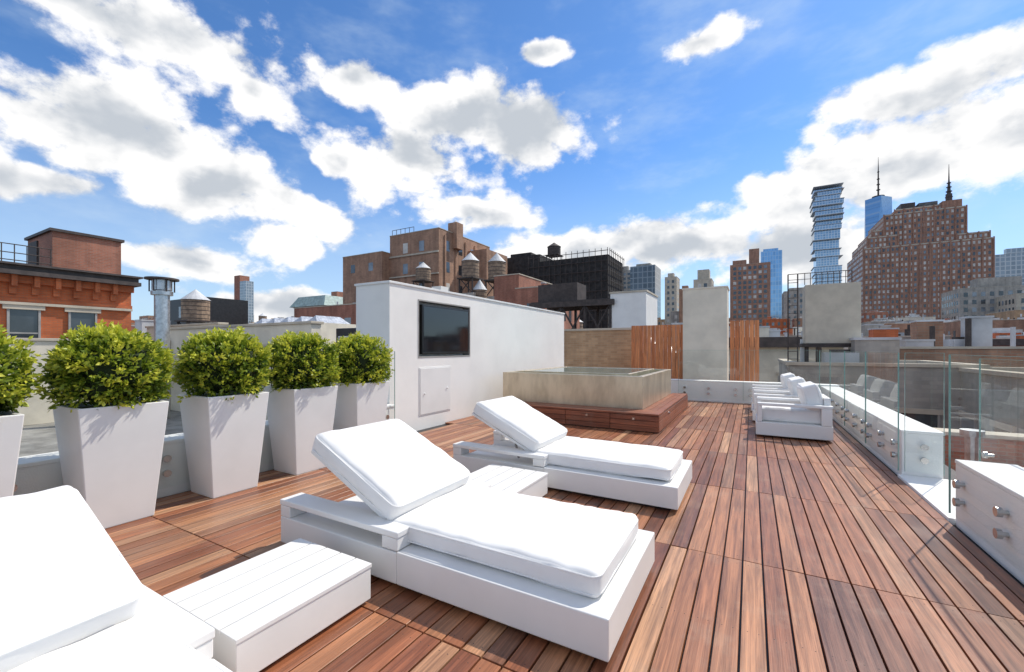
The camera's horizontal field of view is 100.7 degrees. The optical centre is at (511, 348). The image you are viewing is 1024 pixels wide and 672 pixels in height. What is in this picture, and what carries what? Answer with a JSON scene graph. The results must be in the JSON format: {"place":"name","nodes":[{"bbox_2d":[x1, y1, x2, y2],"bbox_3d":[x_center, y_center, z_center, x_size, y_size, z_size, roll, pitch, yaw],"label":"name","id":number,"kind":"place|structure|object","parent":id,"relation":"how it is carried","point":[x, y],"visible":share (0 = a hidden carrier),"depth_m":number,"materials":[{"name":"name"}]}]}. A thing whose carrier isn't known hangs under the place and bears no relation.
{"place":"outdoors","nodes":[
{"label":"outdoors","id":0,"kind":"place"},
{"bbox_2d":[0,227,142,338],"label":"orange brick building","id":1,"kind":"structure","parent":0,"point":[58,283],"depth_m":18.80,"materials":[{"name":"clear brick"}]},
{"bbox_2d":[134,319,153,336],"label":"building","id":2,"kind":"structure","parent":0,"point":[140,324],"depth_m":35.89,"materials":[{"name":"white paint"}]},
{"bbox_2d":[139,315,153,318],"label":"brown brick building","id":3,"kind":"structure","parent":0,"point":[146,316],"depth_m":337.12,"materials":[{"name":"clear brick"}]},
{"bbox_2d":[170,289,216,324],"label":"water tower","id":4,"kind":"structure","parent":0,"point":[195,305],"depth_m":49.20,"materials":[{"name":"brown wood"}]},
{"bbox_2d":[234,275,253,322],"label":"distant tower","id":5,"kind":"structure","parent":0,"point":[243,287],"depth_m":539.16,"materials":[{"name":"blue glass"}]},
{"bbox_2d":[248,313,266,323],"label":"grey brick building","id":6,"kind":"structure","parent":0,"point":[262,316],"depth_m":162.97,"materials":[{"name":"silver metal"}]},
{"bbox_2d":[289,291,342,307],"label":"mansard building","id":7,"kind":"structure","parent":0,"point":[335,297],"depth_m":139.82,"materials":[{"name":"teal metal"}]},
{"bbox_2d":[294,302,355,324],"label":"red brick building","id":8,"kind":"structure","parent":0,"point":[346,312],"depth_m":60.28,"materials":[{"name":"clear brick"}]},
{"bbox_2d":[342,251,389,303],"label":"brown loft building","id":9,"kind":"structure","parent":0,"point":[367,267],"depth_m":83.06,"materials":[{"name":"brick"}]},
{"bbox_2d":[412,262,434,286],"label":"rooftop water tower","id":10,"kind":"structure","parent":0,"point":[423,273],"depth_m":73.12,"materials":[{"name":"brown wood"}]},
{"bbox_2d":[0,0,1023,321],"label":"sky","id":11,"kind":"structure","parent":0,"point":[273,143],"materials":[{"name":"blue"}]},
{"bbox_2d":[158,404,1023,671],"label":"roof membrane","id":12,"kind":"object","parent":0,"point":[953,474],"depth_m":2.60,"materials":[{"name":"black rubber"}]},
{"bbox_2d":[13,404,393,498],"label":"parapet curb","id":13,"kind":"structure","parent":12,"relation":"on","point":[38,472],"depth_m":3.78,"materials":[{"name":"white paint"}]},
{"bbox_2d":[14,351,394,491],"bbox_3d":[-3.148,0.643,3.639,0.071,1.193,5.841,0,0,29],"label":"glass railing","id":14,"kind":"object","parent":13,"relation":"on","point":[167,458],"visible":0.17,"depth_m":3.76,"materials":[{"name":"glass"}]},
{"bbox_2d":[356,283,563,430],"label":"white bulkhead wall","id":15,"kind":"structure","parent":12,"relation":"on","point":[432,390],"depth_m":7.63,"materials":[{"name":"paint"}]},
{"bbox_2d":[419,304,468,353],"bbox_3d":[-1.213,-0.307,7.525,0.178,0.815,1.300,0,0,29],"label":"television","id":16,"kind":"object","parent":15,"relation":"attached to","point":[443,330],"depth_m":7.38,"materials":[{"name":"black glass"}]},
{"bbox_2d":[354,280,564,313],"bbox_3d":[-0.476,-0.988,9.422,0.760,0.035,6.790,0,0,29],"label":"coping","id":17,"kind":"object","parent":15,"relation":"on","point":[399,283],"visible":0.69,"depth_m":7.38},
{"bbox_2d":[105,400,1023,671],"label":"wood deck","id":18,"kind":"structure","parent":12,"relation":"on","point":[917,582],"depth_m":2.44,"materials":[{"name":"brown wood"}]},
{"bbox_2d":[0,411,24,497],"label":"tapered planter","id":19,"kind":"object","parent":18,"relation":"on","point":[11,425],"visible":0.67,"depth_m":2.62,"materials":[{"name":"plastic"}]},
{"bbox_2d":[0,325,43,415],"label":"boxwood bush","id":20,"kind":"object","parent":19,"relation":"on","point":[16,385],"visible":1,"depth_m":2.68,"materials":[{"name":"green plant"}]},
{"bbox_2d":[53,397,168,528],"bbox_3d":[-3.038,0.858,3.227,0.519,0.885,0.519,0,0,29],"label":"tapered planter","id":21,"kind":"object","parent":18,"relation":"on","point":[110,455],"visible":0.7,"depth_m":3.08,"materials":[{"name":"plastic"}]},
{"bbox_2d":[34,318,181,412],"bbox_3d":[-3.029,0.127,3.240,0.860,0.712,0.807,0,0,29],"label":"boxwood bush","id":22,"kind":"object","parent":21,"relation":"in","point":[99,364],"visible":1,"depth_m":3.04,"materials":[{"name":"green plant"}]},
{"bbox_2d":[0,485,231,671],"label":"sun lounger","id":23,"kind":"object","parent":18,"relation":"on","point":[76,595],"visible":1,"depth_m":1.47,"materials":[{"name":"white fabric"}]},
{"bbox_2d":[179,391,268,498],"bbox_3d":[-2.648,0.858,3.914,0.519,0.885,0.519,0,0,29],"label":"tapered planter","id":24,"kind":"object","parent":18,"relation":"on","point":[223,438],"visible":0.84,"depth_m":3.75,"materials":[{"name":"plastic"}]},
{"bbox_2d":[170,325,276,402],"bbox_3d":[-2.638,0.134,3.911,0.833,0.702,0.797,0,0,29],"label":"boxwood bush","id":25,"kind":"object","parent":24,"relation":"in","point":[219,362],"visible":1,"depth_m":3.73,"materials":[{"name":"green plant"}]},
{"bbox_2d":[163,538,371,671],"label":"side table","id":26,"kind":"object","parent":18,"relation":"on","point":[258,613],"visible":0.81,"depth_m":1.90,"materials":[{"name":"white wood"}]},
{"bbox_2d":[264,385,337,474],"bbox_3d":[-2.272,0.858,4.586,0.519,0.885,0.519,0,0,29],"label":"tapered planter","id":27,"kind":"object","parent":18,"relation":"on","point":[299,420],"visible":0.75,"depth_m":4.41,"materials":[{"name":"plastic"}]},
{"bbox_2d":[265,330,341,392],"bbox_3d":[-2.284,0.155,4.596,0.846,0.697,0.790,0,0,29],"label":"boxwood bush","id":28,"kind":"object","parent":27,"relation":"in","point":[298,360],"visible":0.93,"depth_m":4.39,"materials":[{"name":"green plant"}]},
{"bbox_2d":[330,381,389,429],"bbox_3d":[-1.897,0.858,5.270,0.519,0.885,0.519,0,0,29],"label":"tapered planter","id":29,"kind":"object","parent":18,"relation":"on","point":[359,404],"visible":0.49,"depth_m":5.08,"materials":[{"name":"plastic"}]},
{"bbox_2d":[329,331,394,386],"bbox_3d":[-1.886,0.127,5.266,0.799,0.699,0.833,0,0,29],"label":"boxwood bush","id":30,"kind":"object","parent":29,"relation":"on","point":[364,359],"visible":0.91,"depth_m":5.07,"materials":[{"name":"green plant"}]},
{"bbox_2d":[280,419,654,661],"bbox_3d":[-0.336,0.925,2.657,2.194,0.749,0.946,0,0,29],"label":"sun lounger","id":31,"kind":"object","parent":18,"relation":"on","point":[419,513],"visible":1,"depth_m":2.30,"materials":[{"name":"white fabric"}]},
{"bbox_2d":[468,464,547,496],"bbox_3d":[-0.109,1.200,3.585,0.590,0.200,0.700,0,0,29],"label":"side table","id":32,"kind":"object","parent":18,"relation":"on","point":[519,481],"visible":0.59,"depth_m":3.61,"materials":[{"name":"white wood"}]},
{"bbox_2d":[453,396,691,509],"bbox_3d":[0.572,0.927,4.269,2.194,0.746,0.946,0,0,29],"label":"sun lounger","id":33,"kind":"object","parent":18,"relation":"on","point":[648,475],"visible":1,"depth_m":3.93,"materials":[{"name":"white fabric"}]},
{"bbox_2d":[503,367,687,432],"bbox_3d":[1.755,0.875,8.647,3.028,0.850,3.410,0,0,29],"label":"hot tub","id":34,"kind":"object","parent":18,"relation":"on","point":[639,399],"visible":0.93,"depth_m":7.44,"materials":[{"name":"beige stone"}]},
{"bbox_2d":[751,372,795,410],"bbox_3d":[5.448,0.888,8.753,0.900,0.765,0.904,0,0,29],"label":"outdoor armchair","id":35,"kind":"object","parent":18,"relation":"on","point":[783,379],"visible":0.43,"depth_m":8.52,"materials":[{"name":"fabric"}]},
{"bbox_2d":[752,376,805,420],"bbox_3d":[4.836,0.888,7.605,0.920,0.765,0.904,0,0,29],"label":"outdoor armchair","id":36,"kind":"object","parent":18,"relation":"on","point":[792,382],"visible":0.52,"depth_m":7.36,"materials":[{"name":"fabric"}]},
{"bbox_2d":[755,381,832,440],"bbox_3d":[4.213,0.888,6.418,0.920,0.765,0.924,0,0,29],"label":"outdoor armchair","id":37,"kind":"object","parent":18,"relation":"on","point":[810,416],"visible":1,"depth_m":6.05,"materials":[{"name":"fabric"}]},
{"bbox_2d":[671,379,838,403],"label":"parapet curb","id":38,"kind":"structure","parent":12,"relation":"on","point":[718,390],"depth_m":10.30,"materials":[{"name":"white paint"}]},
{"bbox_2d":[683,386,751,396],"bbox_3d":[5.457,0.643,10.010,2.871,1.193,0.071,0,0,29],"label":"glass railing","id":39,"kind":"object","parent":38,"relation":"attached to","point":[708,393],"visible":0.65,"depth_m":10.07,"materials":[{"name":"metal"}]},
{"bbox_2d":[821,386,943,478],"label":"parapet curb","id":40,"kind":"structure","parent":12,"relation":"on","point":[881,418],"depth_m":4.75,"materials":[{"name":"white paint"}]},
{"bbox_2d":[819,350,898,470],"bbox_3d":[5.318,0.643,6.771,0.071,1.193,5.691,0,0,29],"label":"glass railing","id":41,"kind":"object","parent":40,"relation":"attached to","point":[880,444],"visible":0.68,"depth_m":5.53,"materials":[{"name":"glass"}]},
{"bbox_2d":[904,353,944,475],"bbox_3d":[4.079,0.643,4.204,0.291,1.193,0.071,0,0,29],"label":"glass railing","id":42,"kind":"object","parent":40,"relation":"attached to","point":[924,460],"visible":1,"depth_m":4.17,"materials":[{"name":"glass"}]},
{"bbox_2d":[898,474,955,524],"bbox_3d":[3.866,1.304,3.607,0.605,0.052,1.280,0,0,29],"label":"white threshold","id":43,"kind":"object","parent":12,"relation":"on","point":[932,493],"visible":0.36,"depth_m":3.78,"materials":[{"name":"paint"}]},
{"bbox_2d":[955,459,1023,584],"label":"parapet curb","id":44,"kind":"structure","parent":12,"relation":"on","point":[986,489],"depth_m":2.72,"materials":[{"name":"white paint"}]},
{"bbox_2d":[948,354,1019,538],"bbox_3d":[1.865,0.643,0.642,0.071,1.193,5.841,0,0,29],"label":"glass railing","id":45,"kind":"object","parent":44,"relation":"attached to","point":[998,533],"visible":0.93,"depth_m":3.15,"materials":[{"name":"glass"}]},
{"bbox_2d":[979,358,1023,461],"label":"glass railing","id":46,"kind":"object","parent":44,"relation":"attached to","point":[984,454],"visible":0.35,"depth_m":4.00,"materials":[{"name":"glass"}]},
{"bbox_2d":[623,266,629,290],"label":"grey apartment tower","id":47,"kind":"structure","parent":0,"point":[626,278],"depth_m":299.06,"materials":[{"name":"brick"}]},
{"bbox_2d":[665,273,679,323],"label":"tan apartment tower","id":48,"kind":"structure","parent":0,"point":[672,284],"depth_m":237.33,"materials":[{"name":"concrete"}]},
{"bbox_2d":[671,311,678,324],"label":"grey apartment tower","id":49,"kind":"structure","parent":0,"point":[674,316],"depth_m":217.09,"materials":[{"name":"brick"}]},
{"bbox_2d":[667,323,682,345],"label":"cream walkup building","id":50,"kind":"structure","parent":0,"point":[674,324],"depth_m":37.61,"materials":[{"name":"paint"}]},
{"bbox_2d":[693,269,713,287],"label":"cream apartment tower","id":51,"kind":"structure","parent":0,"point":[703,279],"depth_m":184.27,"materials":[{"name":"concrete"}]},
{"bbox_2d":[730,248,770,325],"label":"brown office tower","id":52,"kind":"structure","parent":0,"point":[750,290],"depth_m":305.43,"materials":[{"name":"brick"}]},
{"bbox_2d":[729,325,786,336],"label":"red brick building","id":53,"kind":"structure","parent":0,"point":[785,334],"depth_m":35.17,"materials":[{"name":"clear brick"}]},
{"bbox_2d":[760,248,781,318],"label":"blue glass tower","id":54,"kind":"structure","parent":0,"point":[773,256],"depth_m":357.14,"materials":[{"name":"blue glass"}]},
{"bbox_2d":[762,316,789,329],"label":"orange walkup building","id":55,"kind":"structure","parent":0,"point":[777,323],"depth_m":223.97,"materials":[{"name":"brick"}]},
{"bbox_2d":[774,328,792,334],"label":"orange walkup building","id":56,"kind":"structure","parent":0,"point":[782,332],"depth_m":104.22,"materials":[{"name":"brick"}]},
{"bbox_2d":[729,326,843,381],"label":"cream walkup building","id":57,"kind":"structure","parent":0,"point":[772,347],"depth_m":24.90,"materials":[{"name":"paint"}]},
{"bbox_2d":[782,287,802,327],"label":"grey building","id":58,"kind":"structure","parent":0,"point":[792,299],"depth_m":250.90,"materials":[{"name":"concrete"}]},
{"bbox_2d":[792,318,801,327],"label":"brown brick building","id":59,"kind":"structure","parent":0,"point":[794,323],"depth_m":216.62,"materials":[{"name":"clear brick"}]},
{"bbox_2d":[780,327,847,348],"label":"cream walkup building","id":60,"kind":"structure","parent":0,"point":[795,332],"depth_m":74.11,"materials":[{"name":"brick"}]},
{"bbox_2d":[809,182,844,284],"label":"staggered glass tower","id":61,"kind":"structure","parent":0,"point":[826,208],"depth_m":728.38,"materials":[{"name":"blue glass"}]},
{"bbox_2d":[861,311,887,322],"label":"red brick building","id":62,"kind":"structure","parent":0,"point":[870,316],"depth_m":218.33,"materials":[{"name":"red brick"}]},
{"bbox_2d":[864,159,891,238],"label":"tapered glass skyscraper","id":63,"kind":"structure","parent":0,"point":[877,207],"depth_m":1169.15,"materials":[{"name":"blue glass"}]},
{"bbox_2d":[861,317,904,324],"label":"grey brick building","id":64,"kind":"structure","parent":0,"point":[879,320],"depth_m":122.36,"materials":[{"name":"silver brick"}]},
{"bbox_2d":[861,324,950,339],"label":"grey brick building","id":65,"kind":"structure","parent":0,"point":[864,329],"depth_m":47.87,"materials":[{"name":"clear brick"}]},
{"bbox_2d":[868,328,944,339],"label":"orange walkup building","id":66,"kind":"structure","parent":0,"point":[883,332],"depth_m":29.40,"materials":[{"name":"brick"}]},
{"bbox_2d":[888,313,935,320],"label":"cream walkup building","id":67,"kind":"structure","parent":0,"point":[914,316],"depth_m":190.61,"materials":[{"name":"paint"}]},
{"bbox_2d":[884,317,944,335],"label":"brown brick building","id":68,"kind":"structure","parent":0,"point":[901,324],"depth_m":78.52,"materials":[{"name":"clear brick"}]},
{"bbox_2d":[900,315,1023,366],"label":"brown brick building","id":69,"kind":"structure","parent":0,"point":[926,341],"depth_m":21.45,"materials":[{"name":"silver brick"}]},
{"bbox_2d":[934,428,1023,470],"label":"neighbour building","id":70,"kind":"structure","parent":0,"point":[1005,448],"depth_m":8.40,"materials":[{"name":"red brick"}]},
{"bbox_2d":[945,314,1023,338],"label":"brown brick building","id":71,"kind":"structure","parent":0,"point":[953,328],"depth_m":80.21,"materials":[{"name":"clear brick"}]},
{"bbox_2d":[958,332,1023,433],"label":"grey brick building","id":72,"kind":"structure","parent":0,"point":[1002,399],"depth_m":12.67,"materials":[{"name":"clear brick"}]},
{"bbox_2d":[985,309,1023,319],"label":"tan brick building","id":73,"kind":"structure","parent":0,"point":[1012,314],"depth_m":104.87,"materials":[{"name":"beige brick"}]},
{"bbox_2d":[992,328,1022,338],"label":"orange walkup building","id":74,"kind":"structure","parent":0,"point":[1000,333],"depth_m":58.72,"materials":[{"name":"brick"}]},
{"bbox_2d":[992,335,1023,345],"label":"orange walkup building","id":75,"kind":"structure","parent":0,"point":[1006,342],"depth_m":37.36,"materials":[{"name":"brick"}]},
{"bbox_2d":[996,291,1023,311],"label":"grey apartment building","id":76,"kind":"structure","parent":0,"point":[1011,302],"depth_m":165.28,"materials":[{"name":"concrete"}]},
{"bbox_2d":[1010,327,1015,345],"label":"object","id":77,"kind":"structure","parent":0,"point":[1012,336],"depth_m":25.77,"materials":[{"name":"silver metal"}]},
{"label":"ground","id":78,"kind":"structure","parent":0,"visible":0},
{"bbox_2d":[19,410,182,456],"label":"neighbour building","id":79,"kind":"structure","parent":78,"relation":"on","point":[39,439],"depth_m":10.44,"materials":[{"name":"grey concrete"}]},
{"bbox_2d":[144,276,179,418],"bbox_3d":[-10.611,0.020,12.866,0.840,4.260,0.840,0,0,29],"label":"galvanised vent stack","id":80,"kind":"object","parent":79,"relation":"on","point":[161,290],"visible":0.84,"depth_m":12.71,"materials":[{"name":"metal"}]},
{"bbox_2d":[7,321,323,425],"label":"cream parapet wall","id":81,"kind":"structure","parent":79,"relation":"on","point":[35,412],"depth_m":12.01,"materials":[{"name":"paint"}]},
{"bbox_2d":[145,322,228,339],"bbox_3d":[-16.070,0.560,15.684,6.500,3.180,7.150,0,0,29],"label":"cream bulkhead","id":82,"kind":"object","parent":79,"relation":"on","point":[150,329],"visible":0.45,"depth_m":18.05,"materials":[{"name":"paint"}]},
{"bbox_2d":[336,328,355,380],"bbox_3d":[-3.579,0.300,10.453,1.900,1.600,0.500,0,0,29],"label":"black condenser","id":83,"kind":"object","parent":79,"relation":"on","point":[344,332],"visible":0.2,"depth_m":10.61,"materials":[{"name":"metal"}]},
{"bbox_2d":[432,286,447,290],"bbox_3d":[-3.067,-0.150,18.085,0.500,4.900,0.500,0,0,29],"label":"white chimney","id":84,"kind":"object","parent":79,"relation":"on","point":[441,288],"visible":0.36,"depth_m":17.89,"materials":[{"name":"paint"}]},
{"bbox_2d":[564,328,630,367],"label":"tan brick wall","id":85,"kind":"structure","parent":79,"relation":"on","point":[602,347],"depth_m":14.41,"materials":[{"name":"brick"}]},
{"bbox_2d":[170,297,247,324],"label":"black penthouse","id":86,"kind":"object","parent":78,"relation":"on","point":[232,311],"visible":0.21,"depth_m":61.71,"materials":[{"name":"metal"}]},
{"bbox_2d":[255,315,355,349],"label":"skylight roof","id":87,"kind":"structure","parent":78,"relation":"on","point":[330,326],"depth_m":22.43,"materials":[{"name":"beige paint"}]},
{"bbox_2d":[389,221,506,296],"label":"brown loft building","id":88,"kind":"structure","parent":78,"relation":"on","point":[442,253],"depth_m":79.75,"materials":[{"name":"brick"}]},
{"bbox_2d":[457,252,483,295],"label":"rooftop water tower","id":89,"kind":"structure","parent":78,"relation":"on","point":[470,261],"depth_m":59.74,"materials":[{"name":"brown wood"}]},
{"bbox_2d":[473,280,486,297],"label":"rooftop water tower","id":90,"kind":"structure","parent":78,"relation":"on","point":[479,289],"depth_m":59.17,"materials":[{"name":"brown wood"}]},
{"bbox_2d":[484,253,505,299],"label":"rooftop water tower","id":91,"kind":"structure","parent":78,"relation":"on","point":[496,264],"depth_m":71.46,"materials":[{"name":"brown wood"}]},
{"bbox_2d":[494,273,550,303],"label":"red brick building","id":92,"kind":"structure","parent":78,"relation":"on","point":[506,285],"depth_m":52.17,"materials":[{"name":"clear brick"}]},
{"bbox_2d":[515,282,579,328],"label":"red brick building","id":93,"kind":"structure","parent":78,"relation":"on","point":[525,296],"depth_m":49.88,"materials":[{"name":"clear brick"}]},
{"bbox_2d":[507,247,623,328],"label":"scaffolded building","id":94,"kind":"structure","parent":78,"relation":"on","point":[600,276],"depth_m":79.27,"materials":[{"name":"black metal"}]},
{"bbox_2d":[545,243,562,260],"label":"water tower","id":95,"kind":"structure","parent":94,"relation":"on","point":[554,249],"depth_m":83.76,"materials":[{"name":"black wood"}]},
{"bbox_2d":[609,290,657,327],"bbox_3d":[9.131,7.640,31.585,2.620,23.320,4.120,0,0,29],"label":"white bulkhead","id":96,"kind":"object","parent":78,"relation":"on","point":[634,308],"visible":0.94,"depth_m":29.90,"materials":[{"name":"paint"}]},
{"bbox_2d":[630,263,660,318],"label":"dark glass office","id":97,"kind":"structure","parent":78,"relation":"on","point":[646,276],"depth_m":274.86,"materials":[{"name":"blue glass"}]},
{"bbox_2d":[657,317,664,324],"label":"tan brick building","id":98,"kind":"structure","parent":78,"relation":"on","point":[660,321],"depth_m":270.49,"materials":[{"name":"beige brick"}]},
{"bbox_2d":[679,285,688,322],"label":"brown apartment tower","id":99,"kind":"structure","parent":78,"relation":"on","point":[681,305],"depth_m":206.35,"materials":[{"name":"brick"}]},
{"bbox_2d":[778,333,989,428],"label":"grey brick building","id":100,"kind":"structure","parent":78,"relation":"on","point":[924,391],"depth_m":15.62,"materials":[{"name":"silver brick"}]},
{"bbox_2d":[787,270,851,361],"bbox_3d":[12.973,-0.958,17.942,2.239,4.516,0.050,0,0,29],"label":"roof ladder and rail","id":101,"kind":"object","parent":100,"relation":"on","point":[788,305],"visible":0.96,"depth_m":18.29,"materials":[{"name":"black metal"}]},
{"bbox_2d":[799,282,860,361],"bbox_3d":[13.665,0.300,18.241,2.100,6.000,1.400,0,0,29],"label":"rooftop bulkhead","id":102,"kind":"object","parent":100,"relation":"on","point":[831,314],"visible":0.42,"depth_m":17.73,"materials":[{"name":"grey concrete"}]},
{"bbox_2d":[847,169,994,319],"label":"art deco brick tower","id":103,"kind":"structure","parent":78,"relation":"on","point":[912,258],"depth_m":299.02,"materials":[{"name":"brown brick"}]},
{"bbox_2d":[941,276,1023,319],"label":"grey apartment building","id":104,"kind":"structure","parent":78,"relation":"on","point":[978,297],"depth_m":178.06,"materials":[{"name":"concrete"}]},
{"bbox_2d":[995,247,1023,284],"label":"grey glass office","id":105,"kind":"structure","parent":78,"relation":"on","point":[1009,262],"depth_m":345.62,"materials":[{"name":"glass"}]},
{"bbox_3d":[7.485,9.319,30.631,8.658,19.962,8.658,0,0,29],"label":"tan brick building","id":106,"kind":"object","parent":78,"relation":"on","visible":0},
{"bbox_2d":[529,282,614,328],"bbox_3d":[5.140,-1.350,33.261,6.700,7.300,3.600,0,0,29],"label":"steel dunnage stand","id":107,"kind":"object","parent":106,"relation":"on","point":[562,297],"visible":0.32,"depth_m":32.64,"materials":[{"name":"black metal"}]},
{"bbox_3d":[3.240,10.900,12.981,10.900,16.800,2.200,0,0,29],"label":"neighbouring building","id":108,"kind":"object","parent":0,"visible":0},
{"bbox_2d":[631,320,758,381],"bbox_3d":[5.053,1.280,11.977,3.325,4.040,0.030,0,0,29],"label":"cedar screen","id":109,"kind":"object","parent":108,"relation":"on","point":[648,346],"visible":0.36,"depth_m":12.17,"materials":[{"name":"brown wood"}]},
{"bbox_2d":[682,286,729,380],"bbox_3d":[5.529,1.310,12.093,1.160,5.980,0.940,0,0,29],"label":"stucco chimney","id":110,"kind":"object","parent":108,"relation":"on","point":[705,333],"visible":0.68,"depth_m":11.69,"materials":[{"name":"grey paint"}]}
]}

